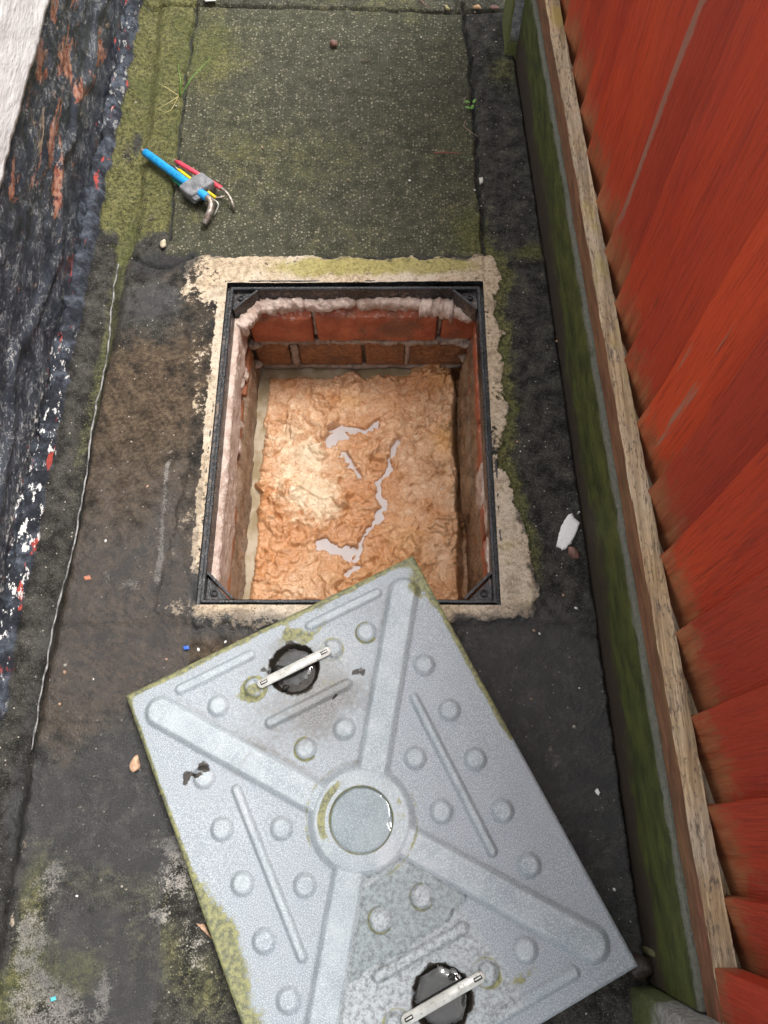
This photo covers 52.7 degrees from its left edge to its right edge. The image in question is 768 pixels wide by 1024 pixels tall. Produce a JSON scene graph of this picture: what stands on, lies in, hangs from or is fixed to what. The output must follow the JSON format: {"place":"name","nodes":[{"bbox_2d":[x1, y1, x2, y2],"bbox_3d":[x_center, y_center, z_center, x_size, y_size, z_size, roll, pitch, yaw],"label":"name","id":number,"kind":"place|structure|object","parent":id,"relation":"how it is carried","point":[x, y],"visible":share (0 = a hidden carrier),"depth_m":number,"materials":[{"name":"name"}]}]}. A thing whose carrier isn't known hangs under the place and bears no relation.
{"place":"outdoors","nodes":[
{"label":"outdoors","id":0,"kind":"place"},
{"bbox_2d":[0,0,652,1023],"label":"yard floor","id":1,"kind":"structure","parent":0,"point":[132,388],"depth_m":1.22,"materials":[{"name":"concrete"}]},
{"bbox_2d":[129,755,139,772],"bbox_3d":[-0.331,0.335,1.030,0.013,0.013,0.022,-13,68,-5],"label":"mortar pebble","id":2,"kind":"object","parent":1,"relation":"on","point":[134,765],"visible":1,"depth_m":1.03,"materials":[{"name":"beige stone"}]},
{"bbox_2d":[160,239,165,247],"bbox_3d":[-0.389,-0.472,1.363,0.011,0.010,0.019,0,68,1],"label":"mortar pebble","id":3,"kind":"object","parent":1,"relation":"on","point":[163,243],"visible":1,"depth_m":1.36,"materials":[{"name":"beige stone"}]},
{"bbox_2d":[157,59,209,111],"bbox_3d":[-0.405,-0.841,1.502,0.068,0.036,0.162,26,70,11],"label":"grass tuft","id":4,"kind":"object","parent":1,"relation":"on","point":[179,89],"visible":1,"depth_m":1.50,"materials":[{"name":"plant"}]},
{"bbox_2d":[140,148,235,225],"bbox_3d":[-0.357,-0.609,1.409,0.074,0.027,0.222,-36,72,-13],"label":"hex key set","id":5,"kind":"object","parent":1,"relation":"on","point":[197,187],"visible":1,"depth_m":1.39,"materials":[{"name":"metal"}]},
{"bbox_2d":[196,923,211,938],"bbox_3d":[-0.220,0.514,0.954,0.027,0.003,0.006,37,73,14],"label":"wood chip","id":6,"kind":"object","parent":1,"relation":"on","point":[202,926],"visible":1,"depth_m":0.95,"materials":[{"name":"beige wood"}]},
{"bbox_2d":[329,39,337,46],"bbox_3d":[-0.101,-0.939,1.552,0.016,0.012,0.014,0,68,1],"label":"mortar pebble","id":7,"kind":"object","parent":1,"relation":"on","point":[333,43],"visible":1,"depth_m":1.55,"materials":[{"name":"brown stone"}]},
{"bbox_2d":[195,280,500,604],"bbox_3d":[-0.050,-0.122,1.236,0.450,0.039,0.583,0,68,1],"label":"manhole surround","id":8,"kind":"object","parent":1,"relation":"in","point":[467,297],"visible":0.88,"depth_m":1.27,"materials":[{"name":"black plastic"}]},
{"bbox_2d":[211,296,489,598],"bbox_3d":[-0.047,-0.041,1.464,0.620,0.492,0.710,0,68,1],"label":"inspection chamber","id":9,"kind":"object","parent":1,"relation":"in","point":[408,332],"visible":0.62,"depth_m":1.39,"materials":[{"name":"brick"}]},
{"bbox_2d":[249,364,467,599],"bbox_3d":[-0.045,-0.029,1.458,0.434,0.091,0.566,0,68,1],"label":"sewage sludge","id":10,"kind":"object","parent":9,"relation":"in","point":[310,487],"visible":0.74,"depth_m":1.45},
{"bbox_2d":[242,367,441,598],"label":"murky water","id":11,"kind":"structure","parent":10,"relation":"in","point":[346,552],"depth_m":1.49,"materials":[{"name":"grey liquid"}]},
{"bbox_2d":[126,556,637,1023],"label":"manhole cover","id":12,"kind":"object","parent":1,"relation":"on","point":[367,826],"visible":1,"depth_m":0.96,"materials":[{"name":"metal"}]},
{"bbox_2d":[272,665,284,672],"bbox_3d":[-0.143,0.216,1.058,0.020,0.011,0.014,0,68,1],"label":"dirt clod","id":13,"kind":"object","parent":12,"relation":"on","point":[276,668],"visible":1,"depth_m":1.06,"materials":[{"name":"black soil"}]},
{"bbox_2d":[282,684,289,690],"bbox_3d":[-0.133,0.237,1.048,0.008,0.006,0.010,31,71,12],"label":"dirt clod","id":14,"kind":"object","parent":12,"relation":"on","point":[285,687],"visible":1,"depth_m":1.05,"materials":[{"name":"black soil"}]},
{"bbox_2d":[448,970,455,981],"bbox_3d":[0.079,0.542,0.904,0.012,0.007,0.010,25,70,10],"label":"dirt clod","id":15,"kind":"object","parent":12,"relation":"on","point":[451,976],"visible":1,"depth_m":0.90,"materials":[{"name":"grey soil"}]},
{"bbox_2d":[464,99,475,108],"bbox_3d":[0.166,-0.782,1.485,0.023,0.002,0.027,0,68,1],"label":"seedling","id":16,"kind":"object","parent":1,"relation":"on","point":[472,106],"visible":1,"depth_m":1.48,"materials":[{"name":"green plant"}]},
{"bbox_2d":[473,4,480,8],"bbox_3d":[0.191,-1.037,1.591,0.016,0.003,0.011,-18,69,-7],"label":"dry leaf","id":17,"kind":"object","parent":1,"relation":"on","point":[477,6],"visible":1,"depth_m":1.59,"materials":[{"name":"beige plant"}]},
{"bbox_2d":[489,4,497,9],"bbox_3d":[0.226,-1.036,1.590,0.018,0.003,0.013,25,70,10],"label":"dry leaf","id":18,"kind":"object","parent":1,"relation":"on","point":[493,7],"visible":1,"depth_m":1.59,"materials":[{"name":"brown plant"}]},
{"bbox_2d":[556,513,579,549],"bbox_3d":[0.273,0.029,1.150,0.024,0.005,0.061,24,70,10],"label":"plaster chip","id":19,"kind":"object","parent":1,"relation":"on","point":[568,529],"visible":1,"depth_m":1.15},
{"bbox_2d":[568,546,578,558],"bbox_3d":[0.278,0.060,1.138,0.014,0.010,0.022,-27,70,-10],"label":"brown stone","id":20,"kind":"object","parent":1,"relation":"on","point":[573,553],"visible":1,"depth_m":1.14,"materials":[{"name":"brown stone"}]},
{"bbox_2d":[515,0,705,1011],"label":"gravel board","id":21,"kind":"object","parent":1,"relation":"on","point":[662,900],"visible":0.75,"depth_m":1.04,"materials":[{"name":"wood"}]},
{"bbox_2d":[537,0,767,1023],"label":"fence panel","id":22,"kind":"object","parent":21,"relation":"on","point":[661,108],"visible":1,"depth_m":0.83,"materials":[{"name":"red wood"}]},
{"bbox_2d":[629,952,653,980],"bbox_3d":[0.309,0.548,0.934,0.034,0.030,0.029,0,68,1],"label":"rubble stone","id":23,"kind":"object","parent":1,"relation":"on","point":[643,970],"visible":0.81,"depth_m":0.92,"materials":[{"name":"brown stone"}]},
{"bbox_2d":[642,946,654,956],"bbox_3d":[0.341,0.548,0.930,0.027,0.101,0.060,-22,69,-8],"label":"leaf","id":24,"kind":"object","parent":1,"relation":"on","point":[648,951],"visible":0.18,"depth_m":0.93,"materials":[{"name":"plant"}]},
{"label":"ground","id":25,"kind":"structure","parent":0,"visible":0},
{"bbox_2d":[0,0,124,607],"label":"rendered wall","id":26,"kind":"structure","parent":25,"relation":"on","point":[56,59],"depth_m":1.21,"materials":[{"name":"black paint"}]},
{"bbox_2d":[502,0,524,59],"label":"concrete post","id":27,"kind":"object","parent":25,"relation":"on","point":[512,17],"visible":0.11,"depth_m":1.50,"materials":[{"name":"concrete"}]},
{"bbox_2d":[631,985,719,1023],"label":"concrete post","id":28,"kind":"object","parent":25,"relation":"on","point":[652,1004],"visible":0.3,"depth_m":0.85,"materials":[{"name":"grey concrete"}]}
]}

